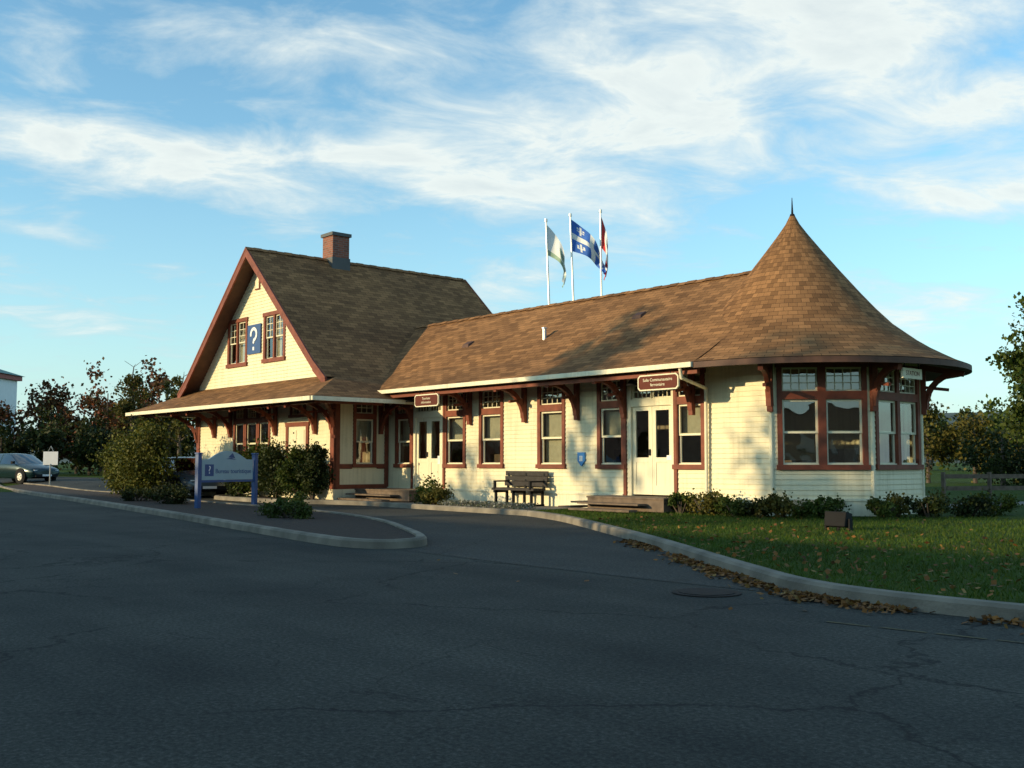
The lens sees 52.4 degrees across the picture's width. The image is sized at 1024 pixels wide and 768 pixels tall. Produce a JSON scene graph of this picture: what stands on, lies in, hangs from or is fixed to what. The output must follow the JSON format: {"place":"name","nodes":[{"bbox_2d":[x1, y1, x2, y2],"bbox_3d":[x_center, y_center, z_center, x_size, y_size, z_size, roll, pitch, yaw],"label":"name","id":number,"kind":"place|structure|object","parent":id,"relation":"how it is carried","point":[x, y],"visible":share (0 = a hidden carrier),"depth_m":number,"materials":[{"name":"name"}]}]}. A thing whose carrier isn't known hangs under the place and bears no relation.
{"place":"outdoors","nodes":[
{"label":"outdoors","id":0,"kind":"place"},
{"bbox_2d":[355,500,582,509],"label":"walkway","id":1,"kind":"structure","parent":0,"point":[540,507],"depth_m":27.41,"materials":[{"name":"concrete"}]},
{"bbox_2d":[226,495,327,499],"bbox_3d":[-7.689,3.727,34.139,2.300,0.001,6.550,4,-6,-41],"label":"planting bed","id":2,"kind":"object","parent":1,"relation":"on","point":[276,498],"visible":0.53,"depth_m":34.17,"materials":[{"name":"soil"}]},
{"bbox_2d":[220,454,259,496],"bbox_3d":[-9.208,3.122,35.286,1.258,1.638,1.737,4,-6,-41],"label":"shrub","id":3,"kind":"object","parent":2,"relation":"on","point":[234,490],"visible":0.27,"depth_m":35.14,"materials":[{"name":"green plant"}]},
{"bbox_2d":[229,438,272,496],"bbox_3d":[-8.498,2.832,34.544,2.099,2.106,1.901,-2,-5,22],"label":"shrub","id":4,"kind":"object","parent":2,"relation":"on","point":[249,456],"visible":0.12,"depth_m":34.42,"materials":[{"name":"green plant"}]},
{"bbox_2d":[256,432,299,498],"bbox_3d":[-7.411,2.669,33.366,1.640,2.253,2.240,4,-6,-41],"label":"shrub","id":5,"kind":"object","parent":2,"relation":"on","point":[270,457],"visible":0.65,"depth_m":33.08,"materials":[{"name":"green plant"}]},
{"bbox_2d":[273,438,308,497],"bbox_3d":[-6.758,2.713,32.485,1.556,2.032,1.788,4,-6,-41],"label":"shrub","id":6,"kind":"object","parent":2,"relation":"on","point":[285,477],"visible":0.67,"depth_m":32.16,"materials":[{"name":"green plant"}]},
{"bbox_2d":[291,439,335,499],"bbox_3d":[-6.046,2.669,31.641,1.363,1.987,1.263,-2,-5,28],"label":"shrub","id":7,"kind":"object","parent":2,"relation":"on","point":[312,471],"visible":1,"depth_m":31.43,"materials":[{"name":"green plant"}]},
{"bbox_2d":[409,471,440,503],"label":"shrub","id":8,"kind":"object","parent":1,"relation":"on","point":[428,485],"visible":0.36,"depth_m":29.08,"materials":[{"name":"green plant"}]},
{"bbox_2d":[417,483,454,504],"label":"shrub","id":9,"kind":"object","parent":1,"relation":"on","point":[435,495],"visible":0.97,"depth_m":28.34,"materials":[{"name":"green plant"}]},
{"bbox_2d":[437,499,537,509],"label":"ground cover flowers","id":10,"kind":"object","parent":1,"relation":"on","point":[492,504],"visible":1,"depth_m":26.39,"materials":[{"name":"green plant"}]},
{"bbox_2d":[337,488,688,512],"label":"entrance decks","id":11,"kind":"object","parent":1,"relation":"on","point":[619,503],"visible":0.76,"depth_m":24.87,"materials":[{"name":"brown wood"}]},
{"bbox_2d":[491,471,548,506],"bbox_3d":[0.204,2.819,28.111,0.590,0.925,1.700,4,-6,-41],"label":"park bench","id":12,"kind":"object","parent":1,"relation":"on","point":[525,479],"visible":0.88,"depth_m":28.16,"materials":[{"name":"brown wood"}]},
{"bbox_2d":[0,463,1021,491],"bbox_3d":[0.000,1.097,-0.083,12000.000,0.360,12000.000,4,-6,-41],"label":"ground","id":13,"kind":"structure","parent":0,"point":[935,476],"depth_m":79.29,"materials":[{"name":"green plant"}]},
{"bbox_2d":[0,378,16,435],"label":"walls","id":14,"kind":"structure","parent":13,"relation":"on","point":[8,390],"depth_m":90.85,"materials":[{"name":"white paint"}]},
{"bbox_2d":[0,373,21,380],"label":"red band","id":15,"kind":"object","parent":14,"relation":"attached to","point":[10,377],"visible":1,"depth_m":90.58,"materials":[{"name":"paint"}]},
{"bbox_2d":[0,369,23,376],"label":"roof","id":16,"kind":"structure","parent":15,"relation":"on","point":[5,372],"depth_m":90.75,"materials":[{"name":"grey metal"}]},
{"bbox_2d":[0,355,190,474],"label":"distant trees","id":17,"kind":"object","parent":13,"relation":"on","point":[93,403],"visible":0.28,"depth_m":81.89,"materials":[{"name":"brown plant"}]},
{"bbox_2d":[108,361,153,439],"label":"slender tree","id":18,"kind":"object","parent":13,"relation":"on","point":[130,404],"visible":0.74,"depth_m":69.66,"materials":[{"name":"green plant"}]},
{"bbox_2d":[0,400,265,475],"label":"distant trees","id":19,"kind":"object","parent":13,"relation":"on","point":[82,449],"visible":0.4,"depth_m":72.24,"materials":[{"name":"green plant"}]},
{"bbox_2d":[15,389,263,469],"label":"distant trees","id":20,"kind":"object","parent":13,"relation":"on","point":[62,463],"visible":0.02,"depth_m":123.75,"materials":[{"name":"green plant"}]},
{"bbox_2d":[156,381,178,453],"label":"slender tree","id":21,"kind":"object","parent":13,"relation":"on","point":[168,391],"visible":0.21,"depth_m":70.83,"materials":[{"name":"green plant"}]},
{"bbox_2d":[167,374,195,456],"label":"slender tree","id":22,"kind":"object","parent":13,"relation":"on","point":[182,436],"visible":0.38,"depth_m":68.71,"materials":[{"name":"green plant"}]},
{"bbox_2d":[5,484,415,538],"bbox_3d":[-11.460,3.527,32.477,3.446,0.149,39.611,3,-5,-33],"label":"island bed","id":23,"kind":"object","parent":13,"relation":"on","point":[333,524],"visible":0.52,"depth_m":21.77,"materials":[{"name":"grey concrete"}]},
{"bbox_2d":[88,430,135,493],"bbox_3d":[-14.168,2.909,37.886,2.034,2.454,2.697,4,-6,-41],"label":"shrub","id":24,"kind":"object","parent":23,"relation":"on","point":[114,486],"visible":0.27,"depth_m":37.65,"materials":[{"name":"green plant"}]},
{"bbox_2d":[90,406,190,494],"bbox_3d":[-12.797,2.414,36.389,3.196,3.217,3.880,4,-6,-41],"label":"shrub","id":25,"kind":"object","parent":23,"relation":"on","point":[142,461],"visible":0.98,"depth_m":35.87,"materials":[{"name":"green plant"}]},
{"bbox_2d":[120,483,160,500],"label":"shrub","id":26,"kind":"object","parent":23,"relation":"on","point":[128,495],"visible":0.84,"depth_m":31.03,"materials":[{"name":"green plant"}]},
{"bbox_2d":[149,478,191,503],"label":"shrub","id":27,"kind":"object","parent":23,"relation":"on","point":[177,495],"visible":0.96,"depth_m":28.88,"materials":[{"name":"green plant"}]},
{"bbox_2d":[194,451,258,507],"bbox_3d":[-7.441,2.500,27.180,0.150,1.500,2.158,-2,-5,30],"label":"tourist information sign","id":28,"kind":"object","parent":23,"relation":"on","point":[227,466],"visible":0.98,"depth_m":27.13,"materials":[{"name":"blue paint"}]},
{"bbox_2d":[254,486,311,515],"bbox_3d":[-5.069,2.631,22.810,0.888,0.758,1.269,-2,-5,26],"label":"shrub","id":29,"kind":"object","parent":23,"relation":"on","point":[298,496],"visible":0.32,"depth_m":22.88,"materials":[{"name":"green plant"}]},
{"bbox_2d":[265,496,315,518],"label":"shrub","id":30,"kind":"object","parent":23,"relation":"on","point":[284,507],"visible":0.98,"depth_m":21.46,"materials":[{"name":"green plant"}]},
{"bbox_2d":[544,219,565,304],"bbox_3d":[1.626,-0.984,38.141,0.817,10.302,0.350,1,-4,-12],"label":"flagpole","id":31,"kind":"object","parent":13,"relation":"on","point":[554,249],"visible":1,"depth_m":38.46,"materials":[{"name":"fabric"}]},
{"bbox_2d":[201,488,925,515],"bbox_3d":[-0.166,3.548,32.566,8.675,0.520,25.950,4,-6,-41],"label":"base skirting","id":32,"kind":"object","parent":13,"relation":"on","point":[858,508],"visible":0.12,"depth_m":28.75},
{"bbox_2d":[200,272,922,498],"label":"clapboard walls","id":33,"kind":"structure","parent":32,"relation":"on","point":[738,442],"depth_m":27.16,"materials":[{"name":"beige paint"}]},
{"bbox_2d":[247,323,261,354],"bbox_3d":[-9.045,-1.575,36.501,0.040,1.030,0.960,4,-6,-41],"label":"information panel","id":34,"kind":"object","parent":33,"relation":"attached to","point":[256,345],"visible":1,"depth_m":36.44,"materials":[{"name":"blue paint"}]},
{"bbox_2d":[250,327,256,349],"bbox_3d":[-9.071,-1.591,36.479,0.006,0.817,0.534,4,-6,-41],"label":"question mark","id":35,"kind":"object","parent":34,"relation":"attached to","point":[255,330],"visible":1,"depth_m":36.45,"materials":[{"name":"white paint"}]},
{"bbox_2d":[128,216,965,412],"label":"shingle roof","id":36,"kind":"structure","parent":33,"relation":"on","point":[794,292],"depth_m":29.21,"materials":[{"name":"brown wood"}]},
{"bbox_2d":[323,235,348,258],"bbox_3d":[-6.495,-4.441,38.333,0.700,1.920,0.700,4,-6,-41],"label":"chimney stack","id":37,"kind":"object","parent":36,"relation":"on","point":[335,246],"visible":0.5,"depth_m":38.12,"materials":[{"name":"red brick"}]},
{"bbox_2d":[321,231,351,270],"bbox_3d":[-6.495,-4.650,38.349,0.820,1.740,0.820,4,-6,-41],"label":"chimney cap","id":38,"kind":"object","parent":36,"relation":"on","point":[339,263],"visible":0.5,"depth_m":38.03,"materials":[{"name":"grey metal"}]},
{"bbox_2d":[125,362,707,493],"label":"gutters and downpipe","id":39,"kind":"object","parent":36,"relation":"attached to","point":[680,366],"visible":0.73,"depth_m":28.53,"materials":[{"name":"metal"}]},
{"bbox_2d":[406,379,637,401],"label":"porch lamps","id":40,"kind":"object","parent":39,"relation":"attached to","point":[631,382],"visible":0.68,"depth_m":24.82,"materials":[{"name":"black metal"}]},
{"bbox_2d":[415,391,439,406],"bbox_3d":[-2.464,0.373,30.084,0.060,0.560,1.150,4,-6,-41],"label":"hanging sign","id":41,"kind":"object","parent":36,"relation":"hanging from","point":[425,400],"visible":1,"depth_m":30.01,"materials":[{"name":"red paint"}]},
{"bbox_2d":[246,247,751,328],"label":"ridge caps","id":42,"kind":"object","parent":36,"relation":"on","point":[517,310],"visible":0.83,"depth_m":34.06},
{"bbox_2d":[541,327,547,339],"bbox_3d":[0.918,-1.385,29.322,0.180,0.410,0.180,4,-6,-41],"label":"vent pipe","id":43,"kind":"object","parent":36,"relation":"on","point":[544,332],"visible":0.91,"depth_m":29.28,"materials":[{"name":"metal"}]},
{"bbox_2d":[462,311,645,347],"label":"roof vents","id":44,"kind":"object","parent":36,"relation":"on","point":[638,315],"visible":1,"depth_m":27.37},
{"bbox_2d":[638,369,679,390],"bbox_3d":[3.305,-0.132,23.524,0.060,0.540,1.200,4,-6,-41],"label":"hanging sign","id":45,"kind":"object","parent":36,"relation":"hanging from","point":[665,381],"visible":1,"depth_m":23.47,"materials":[{"name":"red paint"}]},
{"bbox_2d":[790,201,794,215],"bbox_3d":[6.896,-4.323,25.598,0.180,0.530,0.180,4,-6,-41],"label":"roof finial","id":46,"kind":"object","parent":36,"relation":"on","point":[791,214],"visible":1,"depth_m":25.58,"materials":[{"name":"black metal"}]},
{"bbox_2d":[692,356,971,381],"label":"pavilion fascia","id":47,"kind":"structure","parent":36,"relation":"attached to","point":[875,359],"depth_m":21.67,"materials":[{"name":"wood"}]},
{"bbox_2d":[142,247,964,494],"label":"brown trim and brackets","id":48,"kind":"structure","parent":33,"relation":"attached to","point":[821,395],"depth_m":28.15,"materials":[{"name":"red paint"}]},
{"bbox_2d":[141,259,967,416],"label":"eave soffits","id":49,"kind":"object","parent":33,"relation":"on","point":[241,284],"visible":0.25,"depth_m":37.63,"materials":[{"name":"brown wood"}]},
{"bbox_2d":[901,363,921,379],"bbox_3d":[8.492,-0.299,22.099,0.800,0.380,0.056,4,-6,-41],"label":"station name sign","id":50,"kind":"object","parent":49,"relation":"hanging from","point":[910,373],"visible":1,"depth_m":22.05,"materials":[{"name":"white metal"}]},
{"bbox_2d":[438,455,670,463],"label":"notices","id":51,"kind":"object","parent":33,"relation":"attached to","point":[668,457],"visible":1,"depth_m":26.93,"materials":[{"name":"white paint"}]},
{"bbox_2d":[230,274,925,500],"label":"sashes and doors","id":52,"kind":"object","parent":33,"relation":"in","point":[652,474],"visible":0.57,"depth_m":25.41,"materials":[{"name":"wood"}]},
{"bbox_2d":[900,380,912,462],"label":"window panes","id":53,"kind":"object","parent":52,"relation":"attached to","point":[909,428],"visible":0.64,"depth_m":24.67,"materials":[{"name":"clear glass"}]},
{"bbox_2d":[241,316,700,462],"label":"window curtains","id":54,"kind":"object","parent":53,"relation":"attached to","point":[691,423],"depth_m":28.23,"materials":[{"name":"fabric"}]},
{"bbox_2d":[577,452,585,465],"bbox_3d":[1.802,1.951,26.941,0.050,0.360,0.260,4,-6,-41],"label":"wall plaque","id":55,"kind":"object","parent":33,"relation":"attached to","point":[583,455],"depth_m":26.90,"materials":[{"name":"blue metal"}]},
{"bbox_2d":[303,369,932,506],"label":"interior rooms","id":56,"kind":"object","parent":32,"relation":"on","point":[691,448],"visible":0.05,"depth_m":30.32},
{"bbox_2d":[490,449,857,462],"bbox_3d":[3.934,2.338,28.026,1.800,1.150,11.900,4,-6,-41],"label":"interior furniture","id":57,"kind":"object","parent":56,"relation":"in","point":[843,455],"visible":0.18,"depth_m":24.79,"materials":[{"name":"brown wood"}]},
{"bbox_2d":[569,213,606,300],"bbox_3d":[2.799,-1.082,38.179,1.394,10.502,0.344,0,-4,-4],"label":"flagpole","id":58,"kind":"object","parent":13,"relation":"on","point":[582,241],"visible":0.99,"depth_m":38.48,"materials":[{"name":"fabric"}]},
{"bbox_2d":[599,209,607,295],"bbox_3d":[3.454,-1.157,38.193,0.383,10.650,0.345,4,-6,-41],"label":"flagpole","id":59,"kind":"object","parent":13,"relation":"on","point":[603,240],"visible":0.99,"depth_m":38.47,"materials":[{"name":"metal"}]},
{"bbox_2d":[924,394,1019,469],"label":"distant trees","id":60,"kind":"object","parent":13,"relation":"on","point":[990,404],"visible":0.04,"depth_m":121.12,"materials":[{"name":"green plant"}]},
{"bbox_2d":[923,398,1023,482],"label":"distant trees","id":61,"kind":"object","parent":13,"relation":"on","point":[938,446],"visible":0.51,"depth_m":64.28,"materials":[{"name":"green plant"}]},
{"bbox_2d":[955,418,1023,485],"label":"hedgerow","id":62,"kind":"object","parent":13,"relation":"on","point":[1000,463],"visible":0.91,"depth_m":50.99,"materials":[{"name":"green plant"}]},
{"bbox_2d":[0,476,1023,767],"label":"street","id":63,"kind":"structure","parent":0,"point":[136,640],"depth_m":6.42,"materials":[{"name":"grey asphalt"}]},
{"bbox_2d":[0,453,58,483],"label":"parked car","id":64,"kind":"object","parent":63,"relation":"on","point":[19,468],"visible":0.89,"depth_m":50.89,"materials":[{"name":"paint"}]},
{"bbox_2d":[43,447,57,484],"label":"parking notice sign","id":65,"kind":"object","parent":63,"relation":"on","point":[50,458],"visible":0.91,"depth_m":46.86,"materials":[{"name":"white metal"}]},
{"bbox_2d":[159,457,227,495],"bbox_3d":[-11.902,3.411,38.067,2.000,1.500,4.540,3,-5,-37],"label":"parked suv","id":66,"kind":"object","parent":63,"relation":"on","point":[188,474],"visible":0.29,"depth_m":36.59,"materials":[{"name":"paint"}]},
{"bbox_2d":[0,483,426,548],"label":"island kerb","id":67,"kind":"structure","parent":63,"relation":"on","point":[419,539],"depth_m":18.88,"materials":[{"name":"concrete"}]},
{"bbox_2d":[214,494,527,515],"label":"kerb","id":68,"kind":"structure","parent":63,"relation":"on","point":[425,507],"depth_m":28.60,"materials":[{"name":"concrete"}]},
{"bbox_2d":[672,588,741,597],"bbox_3d":[1.865,1.995,9.960,0.660,0.018,0.660,4,-6,-41],"label":"manhole cover","id":69,"kind":"object","parent":63,"relation":"on","point":[707,592],"visible":1,"depth_m":9.88,"materials":[{"name":"metal"}]},
{"bbox_2d":[420,513,1023,634],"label":"fallen leaves","id":70,"kind":"object","parent":63,"relation":"on","point":[746,581],"visible":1,"depth_m":10.71,"materials":[{"name":"brown plant"}]},
{"bbox_2d":[526,510,1023,620],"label":"kerb","id":71,"kind":"structure","parent":63,"relation":"on","point":[958,606],"depth_m":9.71,"materials":[{"name":"concrete"}]},
{"bbox_2d":[826,621,1023,642],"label":"road marking","id":72,"kind":"object","parent":63,"relation":"on","point":[925,632],"visible":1,"depth_m":7.68,"materials":[{"name":"grey paint"}]},
{"bbox_2d":[0,0,1023,432],"label":"sky","id":73,"kind":"structure","parent":0,"point":[145,145],"materials":[{"name":"blue"}]},
{"bbox_2d":[21,412,1005,462],"bbox_3d":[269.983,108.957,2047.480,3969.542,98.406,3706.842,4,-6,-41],"label":"hills","id":74,"kind":"structure","parent":0,"point":[948,415],"depth_m":1623.02,"materials":[{"name":"plant"}]},
{"bbox_2d":[312,505,781,591],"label":"driveway","id":75,"kind":"structure","parent":0,"point":[528,541],"depth_m":15.64,"materials":[{"name":"grey asphalt"}]},
{"bbox_2d":[535,484,1023,603],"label":"lawn","id":76,"kind":"structure","parent":0,"point":[1019,513],"depth_m":14.67,"materials":[{"name":"green plant"}]},
{"bbox_2d":[664,488,701,513],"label":"shrub","id":77,"kind":"object","parent":76,"relation":"on","point":[678,503],"visible":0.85,"depth_m":23.45,"materials":[{"name":"green plant"}]},
{"bbox_2d":[684,485,724,514],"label":"shrub","id":78,"kind":"object","parent":76,"relation":"on","point":[709,499],"visible":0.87,"depth_m":22.73,"materials":[{"name":"green plant"}]},
{"bbox_2d":[712,495,742,515],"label":"shrub","id":79,"kind":"object","parent":76,"relation":"on","point":[715,507],"visible":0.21,"depth_m":22.46,"materials":[{"name":"green plant"}]},
{"bbox_2d":[716,493,756,516],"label":"shrub","id":80,"kind":"object","parent":76,"relation":"on","point":[734,508],"visible":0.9,"depth_m":22.06,"materials":[{"name":"green plant"}]},
{"bbox_2d":[744,498,772,517],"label":"shrub","id":81,"kind":"object","parent":76,"relation":"on","point":[750,506],"visible":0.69,"depth_m":21.81,"materials":[{"name":"green plant"}]},
{"bbox_2d":[752,488,804,518],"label":"shrub","id":82,"kind":"object","parent":76,"relation":"on","point":[776,505],"visible":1,"depth_m":21.56,"materials":[{"name":"green plant"}]},
{"bbox_2d":[788,498,821,518],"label":"shrub","id":83,"kind":"object","parent":76,"relation":"on","point":[809,510],"visible":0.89,"depth_m":21.32,"materials":[{"name":"green plant"}]},
{"bbox_2d":[809,493,851,517],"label":"shrub","id":84,"kind":"object","parent":76,"relation":"on","point":[830,503],"visible":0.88,"depth_m":21.46,"materials":[{"name":"green plant"}]},
{"bbox_2d":[824,511,852,530],"bbox_3d":[5.577,2.356,17.733,0.293,0.368,0.480,4,-6,-41],"label":"ground floodlight","id":85,"kind":"object","parent":76,"relation":"on","point":[838,520],"visible":0.91,"depth_m":17.62,"materials":[{"name":"black metal"}]},
{"bbox_2d":[865,496,900,518],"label":"shrub","id":86,"kind":"object","parent":76,"relation":"on","point":[879,508],"visible":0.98,"depth_m":21.35,"materials":[{"name":"green plant"}]},
{"bbox_2d":[882,491,912,516],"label":"shrub","id":87,"kind":"object","parent":76,"relation":"on","point":[898,500],"visible":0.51,"depth_m":21.81,"materials":[{"name":"green plant"}]},
{"bbox_2d":[902,486,950,517],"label":"shrub","id":88,"kind":"object","parent":76,"relation":"on","point":[934,506],"visible":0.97,"depth_m":21.68,"materials":[{"name":"green plant"}]},
{"bbox_2d":[942,491,1000,517],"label":"shrub","id":89,"kind":"object","parent":76,"relation":"on","point":[963,508],"visible":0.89,"depth_m":22.01,"materials":[{"name":"green plant"}]},
{"bbox_2d":[941,472,1023,496],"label":"timber fence","id":90,"kind":"object","parent":76,"relation":"on","point":[989,476],"visible":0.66,"depth_m":32.24,"materials":[{"name":"brown wood"}]},
{"bbox_2d":[967,488,1022,515],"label":"shrub","id":91,"kind":"object","parent":76,"relation":"on","point":[1008,503],"visible":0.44,"depth_m":22.79,"materials":[{"name":"green plant"}]},
{"bbox_2d":[985,292,1023,450],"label":"maple tree","id":92,"kind":"object","parent":76,"relation":"on","point":[1014,362],"visible":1,"depth_m":47.60,"materials":[{"name":"green plant"}]}
]}

